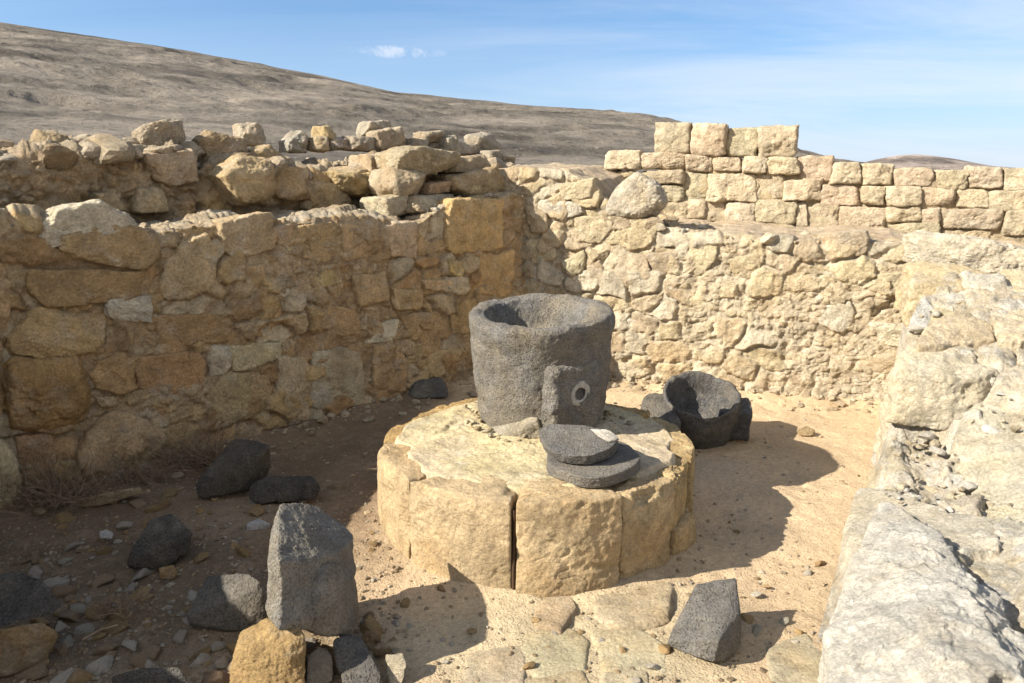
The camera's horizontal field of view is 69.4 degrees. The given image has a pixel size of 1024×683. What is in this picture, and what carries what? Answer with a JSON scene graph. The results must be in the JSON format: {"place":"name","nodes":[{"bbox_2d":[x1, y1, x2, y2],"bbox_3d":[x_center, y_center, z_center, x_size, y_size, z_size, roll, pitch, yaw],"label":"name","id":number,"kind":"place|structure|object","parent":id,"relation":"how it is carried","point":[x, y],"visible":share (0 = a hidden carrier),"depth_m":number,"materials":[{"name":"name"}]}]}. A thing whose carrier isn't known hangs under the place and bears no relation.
{"place":"outdoors","nodes":[
{"label":"outdoors","id":0,"kind":"place"},
{"bbox_2d":[246,519,270,530],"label":"pebble","id":1,"kind":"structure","parent":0,"point":[256,524],"depth_m":3.83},
{"bbox_2d":[0,22,865,171],"bbox_3d":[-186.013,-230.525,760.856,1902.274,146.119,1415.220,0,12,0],"label":"hillside","id":2,"kind":"structure","parent":0,"point":[69,84],"depth_m":396.13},
{"bbox_2d":[0,376,881,682],"bbox_3d":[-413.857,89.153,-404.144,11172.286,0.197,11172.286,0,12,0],"label":"ground","id":3,"kind":"structure","parent":0,"point":[762,498],"depth_m":3.71,"materials":[{"name":"gravel"}]},
{"bbox_2d":[0,623,57,676],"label":"limestone block","id":4,"kind":"object","parent":3,"relation":"on","point":[23,647],"depth_m":2.72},
{"bbox_2d":[0,572,61,626],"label":"basalt fragment","id":5,"kind":"object","parent":3,"relation":"on","point":[23,596],"visible":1,"depth_m":2.79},
{"bbox_2d":[15,660,48,680],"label":"pebble","id":6,"kind":"object","parent":3,"relation":"on","point":[37,670],"visible":0.98,"depth_m":2.73,"materials":[{"name":"stone"}]},
{"bbox_2d":[29,550,42,564],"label":"pebble","id":7,"kind":"object","parent":3,"relation":"on","point":[36,556],"visible":0.98,"depth_m":3.58,"materials":[{"name":"stone"}]},
{"bbox_2d":[29,617,49,624],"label":"pebble","id":8,"kind":"object","parent":3,"relation":"on","point":[38,620],"visible":0.56,"depth_m":3.04,"materials":[{"name":"stone"}]},
{"bbox_2d":[43,577,69,587],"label":"pebble","id":9,"kind":"object","parent":3,"relation":"on","point":[54,582],"visible":0.48,"depth_m":3.33,"materials":[{"name":"stone"}]},
{"bbox_2d":[53,642,67,654],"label":"pebble","id":10,"kind":"object","parent":3,"relation":"on","point":[59,648],"visible":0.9,"depth_m":2.87,"materials":[{"name":"stone"}]},
{"bbox_2d":[49,667,75,682],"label":"pebble","id":11,"kind":"object","parent":3,"relation":"on","point":[62,677],"visible":0.62,"depth_m":2.70,"materials":[{"name":"stone"}]},
{"bbox_2d":[51,585,77,598],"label":"pebble","id":12,"kind":"object","parent":3,"relation":"on","point":[62,591],"visible":0.66,"depth_m":3.25,"materials":[{"name":"stone"}]},
{"bbox_2d":[54,511,74,523],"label":"pebble","id":13,"kind":"object","parent":3,"relation":"on","point":[63,517],"visible":0.95,"depth_m":4.01,"materials":[{"name":"stone"}]},
{"bbox_2d":[59,634,73,647],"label":"pebble","id":14,"kind":"object","parent":3,"relation":"on","point":[67,640],"visible":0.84,"depth_m":2.92,"materials":[{"name":"stone"}]},
{"bbox_2d":[58,610,83,621],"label":"pebble","id":15,"kind":"object","parent":3,"relation":"on","point":[65,614],"visible":0.91,"depth_m":3.08,"materials":[{"name":"stone"}]},
{"bbox_2d":[69,603,85,612],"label":"pebble","id":16,"kind":"object","parent":3,"relation":"on","point":[79,607],"visible":0.7,"depth_m":3.15,"materials":[{"name":"stone"}]},
{"bbox_2d":[0,448,157,520],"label":"dry shrub","id":17,"kind":"object","parent":3,"relation":"on","point":[53,495],"visible":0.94,"depth_m":4.13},
{"bbox_2d":[66,668,93,682],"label":"pebble","id":18,"kind":"object","parent":3,"relation":"on","point":[78,675],"visible":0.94,"depth_m":2.70,"materials":[{"name":"stone"}]},
{"bbox_2d":[72,623,94,634],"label":"pebble","id":19,"kind":"object","parent":3,"relation":"on","point":[82,629],"visible":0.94,"depth_m":3.00,"materials":[{"name":"stone"}]},
{"bbox_2d":[84,604,101,619],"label":"pebble","id":20,"kind":"object","parent":3,"relation":"on","point":[88,614],"visible":0.69,"depth_m":3.11,"materials":[{"name":"stone"}]},
{"bbox_2d":[86,655,113,674],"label":"pebble","id":21,"kind":"object","parent":3,"relation":"on","point":[103,664],"visible":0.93,"depth_m":2.77,"materials":[{"name":"stone"}]},
{"bbox_2d":[89,573,114,587],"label":"pebble","id":22,"kind":"object","parent":3,"relation":"on","point":[102,579],"visible":0.96,"depth_m":3.39,"materials":[{"name":"stone"}]},
{"bbox_2d":[92,609,115,620],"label":"pebble","id":23,"kind":"object","parent":3,"relation":"on","point":[95,618],"visible":0.53,"depth_m":3.09,"materials":[{"name":"stone"}]},
{"bbox_2d":[92,643,117,655],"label":"pebble","id":24,"kind":"object","parent":3,"relation":"on","point":[102,650],"visible":0.86,"depth_m":2.86,"materials":[{"name":"stone"}]},
{"bbox_2d":[99,529,112,538],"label":"pebble","id":25,"kind":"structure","parent":3,"relation":"on","point":[106,533],"depth_m":3.79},
{"bbox_2d":[78,487,142,506],"bbox_3d":[-2.255,0.875,4.179,0.262,0.091,0.267,6,13,24],"label":"limestone block","id":26,"kind":"object","parent":3,"relation":"on","point":[118,495],"depth_m":4.15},
{"bbox_2d":[103,618,127,634],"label":"pebble","id":27,"kind":"object","parent":3,"relation":"on","point":[121,626],"visible":0.82,"depth_m":3.02,"materials":[{"name":"stone"}]},
{"bbox_2d":[68,583,162,621],"bbox_3d":[-1.620,1.077,3.098,0.380,0.085,0.212,0,12,0],"label":"dry shrub","id":28,"kind":"object","parent":3,"relation":"on","point":[110,605],"visible":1,"depth_m":3.07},
{"bbox_2d":[108,609,129,620],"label":"pebble","id":29,"kind":"object","parent":3,"relation":"on","point":[115,616],"visible":0.66,"depth_m":3.09,"materials":[{"name":"stone"}]},
{"bbox_2d":[116,521,133,529],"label":"pebble","id":30,"kind":"object","parent":3,"relation":"on","point":[122,525],"visible":1,"depth_m":3.95,"materials":[{"name":"stone"}]},
{"bbox_2d":[122,639,136,651],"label":"pebble","id":31,"kind":"object","parent":3,"relation":"on","point":[131,645],"visible":1,"depth_m":2.89,"materials":[{"name":"stone"}]},
{"bbox_2d":[128,653,146,667],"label":"pebble","id":32,"kind":"object","parent":3,"relation":"on","point":[139,660],"visible":0.93,"depth_m":2.79,"materials":[{"name":"stone"}]},
{"bbox_2d":[129,498,146,508],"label":"pebble","id":33,"kind":"object","parent":3,"relation":"on","point":[138,503],"visible":1,"depth_m":4.17,"materials":[{"name":"stone"}]},
{"bbox_2d":[91,447,185,488],"bbox_3d":[-2.268,0.739,4.451,0.588,0.174,0.479,0,12,0],"label":"dry shrub","id":34,"kind":"object","parent":3,"relation":"on","point":[137,475],"visible":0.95,"depth_m":4.44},
{"bbox_2d":[129,586,148,599],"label":"pebble","id":35,"kind":"object","parent":3,"relation":"on","point":[144,589],"visible":0.77,"depth_m":3.27,"materials":[{"name":"stone"}]},
{"bbox_2d":[131,568,156,582],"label":"pebble","id":36,"kind":"object","parent":3,"relation":"on","point":[141,574],"visible":0.84,"depth_m":3.44,"materials":[{"name":"stone"}]},
{"bbox_2d":[112,667,188,682],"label":"basalt fragment","id":37,"kind":"object","parent":3,"relation":"on","point":[161,675],"visible":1,"depth_m":2.57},
{"bbox_2d":[141,644,160,661],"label":"pebble","id":38,"kind":"object","parent":3,"relation":"on","point":[151,652],"visible":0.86,"depth_m":2.86,"materials":[{"name":"stone"}]},
{"bbox_2d":[127,514,191,569],"bbox_3d":[-1.702,0.948,3.540,0.275,0.222,0.264,-9,15,-35],"label":"basalt fragment","id":39,"kind":"object","parent":3,"relation":"on","point":[163,541],"visible":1,"depth_m":3.48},
{"bbox_2d":[158,565,176,579],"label":"pebble","id":40,"kind":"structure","parent":3,"relation":"on","point":[168,572],"depth_m":3.39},
{"bbox_2d":[173,629,187,643],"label":"pebble","id":41,"kind":"object","parent":3,"relation":"on","point":[180,636],"visible":1,"depth_m":2.94,"materials":[{"name":"stone"}]},
{"bbox_2d":[189,646,210,660],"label":"pebble","id":42,"kind":"object","parent":3,"relation":"on","point":[207,650],"visible":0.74,"depth_m":2.86,"materials":[{"name":"stone"}]},
{"bbox_2d":[190,653,210,667],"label":"pebble","id":43,"kind":"object","parent":3,"relation":"on","point":[200,659],"visible":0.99,"depth_m":2.81,"materials":[{"name":"stone"}]},
{"bbox_2d":[193,551,208,563],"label":"pebble","id":44,"kind":"object","parent":3,"relation":"on","point":[200,557],"visible":1,"depth_m":3.52,"materials":[{"name":"stone"}]},
{"bbox_2d":[135,418,271,475],"bbox_3d":[-2.019,0.631,4.683,1.030,0.288,0.655,0,12,0],"label":"dry shrub","id":45,"kind":"object","parent":3,"relation":"on","point":[209,457],"visible":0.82,"depth_m":4.67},
{"bbox_2d":[201,671,229,682],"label":"pebble","id":46,"kind":"object","parent":3,"relation":"on","point":[216,677],"visible":0.99,"depth_m":2.70,"materials":[{"name":"stone"}]},
{"bbox_2d":[211,641,225,651],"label":"pebble","id":47,"kind":"object","parent":3,"relation":"on","point":[216,646],"visible":0.97,"depth_m":2.89,"materials":[{"name":"stone"}]},
{"bbox_2d":[215,656,229,668],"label":"pebble","id":48,"kind":"object","parent":3,"relation":"on","point":[223,662],"visible":0.99,"depth_m":2.79,"materials":[{"name":"stone"}]},
{"bbox_2d":[187,574,264,630],"bbox_3d":[-1.165,1.066,3.054,0.312,0.191,0.168,0,12,0],"label":"basalt fragment","id":49,"kind":"object","parent":3,"relation":"on","point":[232,602],"visible":0.99,"depth_m":3.01,"materials":[{"name":"stone"}]},
{"bbox_2d":[196,439,270,498],"bbox_3d":[-1.602,0.733,4.326,0.425,0.306,0.249,0,12,0],"label":"basalt fragment","id":50,"kind":"object","parent":3,"relation":"on","point":[239,466],"visible":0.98,"depth_m":4.25,"materials":[{"name":"stone"}]},
{"bbox_2d":[235,546,251,556],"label":"pebble","id":51,"kind":"object","parent":3,"relation":"on","point":[241,551],"visible":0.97,"depth_m":3.57,"materials":[{"name":"stone"}]},
{"bbox_2d":[249,506,264,516],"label":"pebble","id":52,"kind":"object","parent":3,"relation":"on","point":[258,511],"visible":1,"depth_m":4.04,"materials":[{"name":"stone"}]},
{"bbox_2d":[0,130,514,223],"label":"ruined wall","id":53,"kind":"structure","parent":3,"relation":"on","point":[168,180],"depth_m":5.56,"materials":[{"name":"stone"}]},
{"bbox_2d":[30,129,69,142],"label":"loose stone","id":54,"kind":"object","parent":53,"relation":"on","point":[39,135],"visible":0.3,"depth_m":5.04,"materials":[{"name":"stone"}]},
{"bbox_2d":[131,119,185,145],"bbox_3d":[-2.661,-1.554,5.596,0.352,0.273,0.294,-11,16,-41],"label":"loose stone","id":55,"kind":"object","parent":53,"relation":"on","point":[159,132],"visible":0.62,"depth_m":5.48,"materials":[{"name":"stone"}]},
{"bbox_2d":[191,130,247,162],"bbox_3d":[-2.328,-1.531,5.922,0.312,0.309,0.442,12,17,43],"label":"loose stone","id":56,"kind":"object","parent":53,"relation":"on","point":[209,143],"visible":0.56,"depth_m":5.80,"materials":[{"name":"stone"}]},
{"bbox_2d":[232,122,265,146],"bbox_3d":[-2.329,-1.837,6.562,0.317,0.223,0.225,11,17,42],"label":"loose stone","id":57,"kind":"object","parent":53,"relation":"on","point":[252,134],"visible":0.8,"depth_m":6.47,"materials":[{"name":"stone"}]},
{"bbox_2d":[248,144,286,158],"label":"loose stone","id":58,"kind":"object","parent":53,"relation":"on","point":[267,151],"visible":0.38,"depth_m":5.98,"materials":[{"name":"stone"}]},
{"bbox_2d":[278,130,307,153],"bbox_3d":[-1.968,-1.796,6.656,0.206,0.208,0.286,-11,16,-41],"label":"loose stone","id":59,"kind":"object","parent":53,"relation":"on","point":[293,142],"visible":0.99,"depth_m":6.59,"materials":[{"name":"stone"}]},
{"bbox_2d":[306,136,328,152],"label":"loose stone","id":60,"kind":"object","parent":53,"relation":"on","point":[318,144],"visible":0.92,"depth_m":6.64,"materials":[{"name":"stone"}]},
{"bbox_2d":[329,137,348,151],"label":"loose stone","id":61,"kind":"object","parent":53,"relation":"on","point":[339,143],"visible":0.66,"depth_m":6.79,"materials":[{"name":"stone"}]},
{"bbox_2d":[311,125,336,139],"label":"loose stone","id":62,"kind":"object","parent":61,"relation":"on","point":[327,131],"visible":0.7,"depth_m":6.76,"materials":[{"name":"stone"}]},
{"bbox_2d":[341,136,375,151],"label":"loose stone","id":63,"kind":"object","parent":53,"relation":"on","point":[361,144],"visible":0.8,"depth_m":6.87,"materials":[{"name":"stone"}]},
{"bbox_2d":[366,126,405,151],"bbox_3d":[-1.198,-1.939,7.095,0.294,0.244,0.361,11,16,42],"label":"loose stone","id":64,"kind":"object","parent":53,"relation":"on","point":[386,138],"visible":0.77,"depth_m":6.99,"materials":[{"name":"stone"}]},
{"bbox_2d":[356,120,391,136],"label":"loose stone","id":65,"kind":"object","parent":64,"relation":"on","point":[363,128],"visible":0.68,"depth_m":7.10,"materials":[{"name":"stone"}]},
{"bbox_2d":[405,138,428,145],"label":"loose stone","id":66,"kind":"object","parent":53,"relation":"on","point":[416,142],"visible":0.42,"depth_m":7.20,"materials":[{"name":"stone"}]},
{"bbox_2d":[428,143,439,148],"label":"loose stone","id":67,"kind":"object","parent":53,"relation":"on","point":[435,145],"visible":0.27,"depth_m":7.50,"materials":[{"name":"stone"}]},
{"bbox_2d":[413,130,445,142],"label":"loose stone","id":68,"kind":"object","parent":67,"relation":"on","point":[434,136],"visible":0.73,"depth_m":7.41,"materials":[{"name":"stone"}]},
{"bbox_2d":[437,135,460,152],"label":"loose stone","id":69,"kind":"object","parent":53,"relation":"on","point":[449,143],"visible":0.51,"depth_m":7.49,"materials":[{"name":"stone"}]},
{"bbox_2d":[459,142,480,155],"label":"loose stone","id":70,"kind":"object","parent":53,"relation":"on","point":[470,149],"visible":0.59,"depth_m":7.68,"materials":[{"name":"stone"}]},
{"bbox_2d":[464,132,501,150],"bbox_3d":[-0.322,-2.120,7.940,0.294,0.265,0.365,10,16,40],"label":"loose stone","id":71,"kind":"object","parent":53,"relation":"on","point":[485,141],"visible":0.59,"depth_m":7.83,"materials":[{"name":"stone"}]},
{"bbox_2d":[477,150,502,158],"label":"loose stone","id":72,"kind":"object","parent":53,"relation":"on","point":[493,153],"visible":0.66,"depth_m":7.67,"materials":[{"name":"stone"}]},
{"bbox_2d":[0,190,526,507],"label":"rubble wall","id":73,"kind":"structure","parent":3,"relation":"on","point":[118,328],"depth_m":4.93,"materials":[{"name":"stone"}]},
{"bbox_2d":[229,618,305,682],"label":"limestone block","id":74,"kind":"object","parent":3,"relation":"on","point":[266,650],"depth_m":2.58,"materials":[{"name":"stone"}]},
{"bbox_2d":[249,476,319,503],"bbox_3d":[-1.329,0.830,4.256,0.346,0.141,0.359,-8,15,-33],"label":"basalt fragment","id":75,"kind":"object","parent":3,"relation":"on","point":[269,489],"visible":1,"depth_m":4.19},
{"bbox_2d":[265,503,358,636],"bbox_3d":[-0.763,0.920,2.823,0.302,0.514,0.555,0,12,0],"label":"basalt fragment","id":76,"kind":"object","parent":3,"relation":"on","point":[311,583],"visible":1,"depth_m":2.72,"materials":[{"name":"stone"}]},
{"bbox_2d":[306,647,332,682],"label":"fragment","id":77,"kind":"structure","parent":3,"relation":"on","point":[319,665],"depth_m":2.70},
{"bbox_2d":[333,634,380,682],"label":"basalt fragment","id":78,"kind":"object","parent":3,"relation":"on","point":[355,662],"visible":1,"depth_m":2.68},
{"bbox_2d":[360,614,381,632],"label":"pebble","id":79,"kind":"object","parent":3,"relation":"on","point":[370,623],"visible":0.73,"depth_m":3.01,"materials":[{"name":"stone"}]},
{"bbox_2d":[362,630,380,643],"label":"stone","id":80,"kind":"object","parent":3,"relation":"on","point":[373,636],"depth_m":2.91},
{"bbox_2d":[372,642,391,656],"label":"stone","id":81,"kind":"object","parent":3,"relation":"on","point":[382,649],"depth_m":2.81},
{"bbox_2d":[386,653,406,682],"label":"limestone block","id":82,"kind":"object","parent":3,"relation":"on","point":[396,665],"depth_m":2.71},
{"bbox_2d":[407,377,447,398],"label":"basalt fragment","id":83,"kind":"object","parent":3,"relation":"on","point":[436,387],"visible":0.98,"depth_m":6.09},
{"bbox_2d":[462,646,526,682],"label":"paving slab","id":84,"kind":"structure","parent":3,"relation":"on","point":[500,666],"depth_m":2.79,"materials":[{"name":"stone"}]},
{"bbox_2d":[377,398,695,597],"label":"mill platform","id":85,"kind":"structure","parent":3,"relation":"on","point":[454,490],"depth_m":3.35,"materials":[{"name":"stone"}]},
{"bbox_2d":[512,509,515,589],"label":"gap between facing blocks","id":86,"kind":"object","parent":85,"relation":"attached to","point":[514,550],"visible":0.89,"depth_m":3.21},
{"bbox_2d":[488,417,541,438],"bbox_3d":[-0.009,0.408,4.130,0.260,0.130,0.559,-3,13,-13],"label":"wedge stone","id":87,"kind":"object","parent":85,"relation":"on","point":[530,427],"visible":0.35,"depth_m":3.90,"materials":[{"name":"stone"}]},
{"bbox_2d":[469,293,615,427],"bbox_3d":[0.165,0.122,4.171,0.812,0.686,0.841,0,12,0],"label":"basalt mill","id":88,"kind":"object","parent":85,"relation":"on","point":[544,358],"visible":0.93,"depth_m":3.89,"materials":[{"name":"stone"}]},
{"bbox_2d":[457,399,633,442],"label":"gravel","id":89,"kind":"structure","parent":85,"relation":"on","point":[606,412],"depth_m":4.13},
{"bbox_2d":[546,441,640,487],"bbox_3d":[0.385,0.570,3.501,0.448,0.061,0.518,0,12,0],"label":"millstone fragment","id":90,"kind":"object","parent":85,"relation":"on","point":[622,464],"visible":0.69,"depth_m":3.35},
{"bbox_2d":[538,424,618,464],"bbox_3d":[0.321,0.471,3.532,0.387,0.111,0.407,0,12,0],"label":"millstone fragment","id":91,"kind":"object","parent":90,"relation":"on","point":[579,444],"visible":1,"depth_m":3.44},
{"bbox_2d":[533,596,577,634],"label":"paving slab","id":92,"kind":"structure","parent":3,"relation":"on","point":[556,614],"depth_m":3.10,"materials":[{"name":"stone"}]},
{"bbox_2d":[522,628,589,677],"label":"paving slab","id":93,"kind":"structure","parent":3,"relation":"on","point":[567,652],"depth_m":2.88,"materials":[{"name":"stone"}]},
{"bbox_2d":[524,670,588,682],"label":"paving slab","id":94,"kind":"structure","parent":3,"relation":"on","point":[575,676],"depth_m":2.73,"materials":[{"name":"stone"}]},
{"bbox_2d":[600,670,648,682],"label":"paving slab","id":95,"kind":"structure","parent":3,"relation":"on","point":[613,677],"depth_m":2.73,"materials":[{"name":"stone"}]},
{"bbox_2d":[590,629,666,673],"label":"paving slab","id":96,"kind":"structure","parent":3,"relation":"on","point":[641,648],"depth_m":2.88,"materials":[{"name":"stone"}]},
{"bbox_2d":[593,582,674,631],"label":"paving slab","id":97,"kind":"structure","parent":3,"relation":"on","point":[643,610],"depth_m":3.14,"materials":[{"name":"stone"}]},
{"bbox_2d":[640,393,680,430],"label":"basalt fragment","id":98,"kind":"object","parent":3,"relation":"on","point":[655,404],"visible":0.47,"depth_m":5.06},
{"bbox_2d":[658,644,670,653],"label":"pebble","id":99,"kind":"object","parent":3,"relation":"on","point":[664,648],"visible":0.95,"depth_m":2.87,"materials":[{"name":"stone"}]},
{"bbox_2d":[667,578,740,661],"bbox_3d":[0.794,1.095,2.925,0.228,0.192,0.375,10,16,39],"label":"basalt fragment","id":100,"kind":"object","parent":3,"relation":"on","point":[707,626],"visible":1,"depth_m":2.86,"materials":[{"name":"stone"}]},
{"bbox_2d":[662,371,752,448],"bbox_3d":[1.368,0.515,5.222,0.638,0.544,0.576,0,12,0],"label":"basalt basin","id":101,"kind":"object","parent":3,"relation":"on","point":[710,410],"visible":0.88,"depth_m":5.17,"materials":[{"name":"stone"}]},
{"bbox_2d":[741,613,753,623],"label":"pebble","id":102,"kind":"object","parent":3,"relation":"on","point":[748,618],"visible":0.99,"depth_m":3.08,"materials":[{"name":"stone"}]},
{"bbox_2d":[499,162,1023,401],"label":"rubble wall","id":103,"kind":"structure","parent":3,"relation":"on","point":[804,311],"depth_m":6.30,"materials":[{"name":"stone"}]},
{"bbox_2d":[766,634,821,682],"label":"paving slab","id":104,"kind":"structure","parent":3,"relation":"on","point":[799,662],"depth_m":2.83,"materials":[{"name":"stone"}]},
{"bbox_2d":[797,426,814,435],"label":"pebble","id":105,"kind":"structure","parent":3,"relation":"on","point":[805,431],"depth_m":5.30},
{"bbox_2d":[604,122,1023,241],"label":"ashlar wall","id":106,"kind":"structure","parent":3,"relation":"on","point":[702,174],"depth_m":7.08,"materials":[{"name":"stone"}]},
{"bbox_2d":[817,261,1023,641],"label":"boulder wall","id":107,"kind":"structure","parent":3,"relation":"on","point":[949,436],"depth_m":4.24,"materials":[{"name":"stone"}]},
{"bbox_2d":[817,502,1023,682],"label":"boulder","id":108,"kind":"object","parent":3,"relation":"on","point":[917,602],"visible":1,"depth_m":2.47,"materials":[{"name":"stone"}]},
{"bbox_2d":[839,487,1014,575],"bbox_3d":[1.837,0.994,3.222,0.744,0.387,1.257,-7,14,-28],"label":"boulder","id":109,"kind":"object","parent":3,"relation":"on","point":[955,529],"visible":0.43,"depth_m":3.40,"materials":[{"name":"stone"}]},
{"bbox_2d":[24,373,879,515],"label":"gravel","id":110,"kind":"structure","parent":0,"point":[836,404],"depth_m":5.93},
{"bbox_2d":[0,0,1023,167],"label":"sky","id":111,"kind":"structure","parent":0,"point":[860,80],"materials":[{"name":"blue"}]},
{"bbox_2d":[866,155,1011,169],"bbox_3d":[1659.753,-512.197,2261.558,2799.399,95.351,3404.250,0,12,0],"label":"hill","id":112,"kind":"structure","parent":0,"point":[932,162],"depth_m":1578.63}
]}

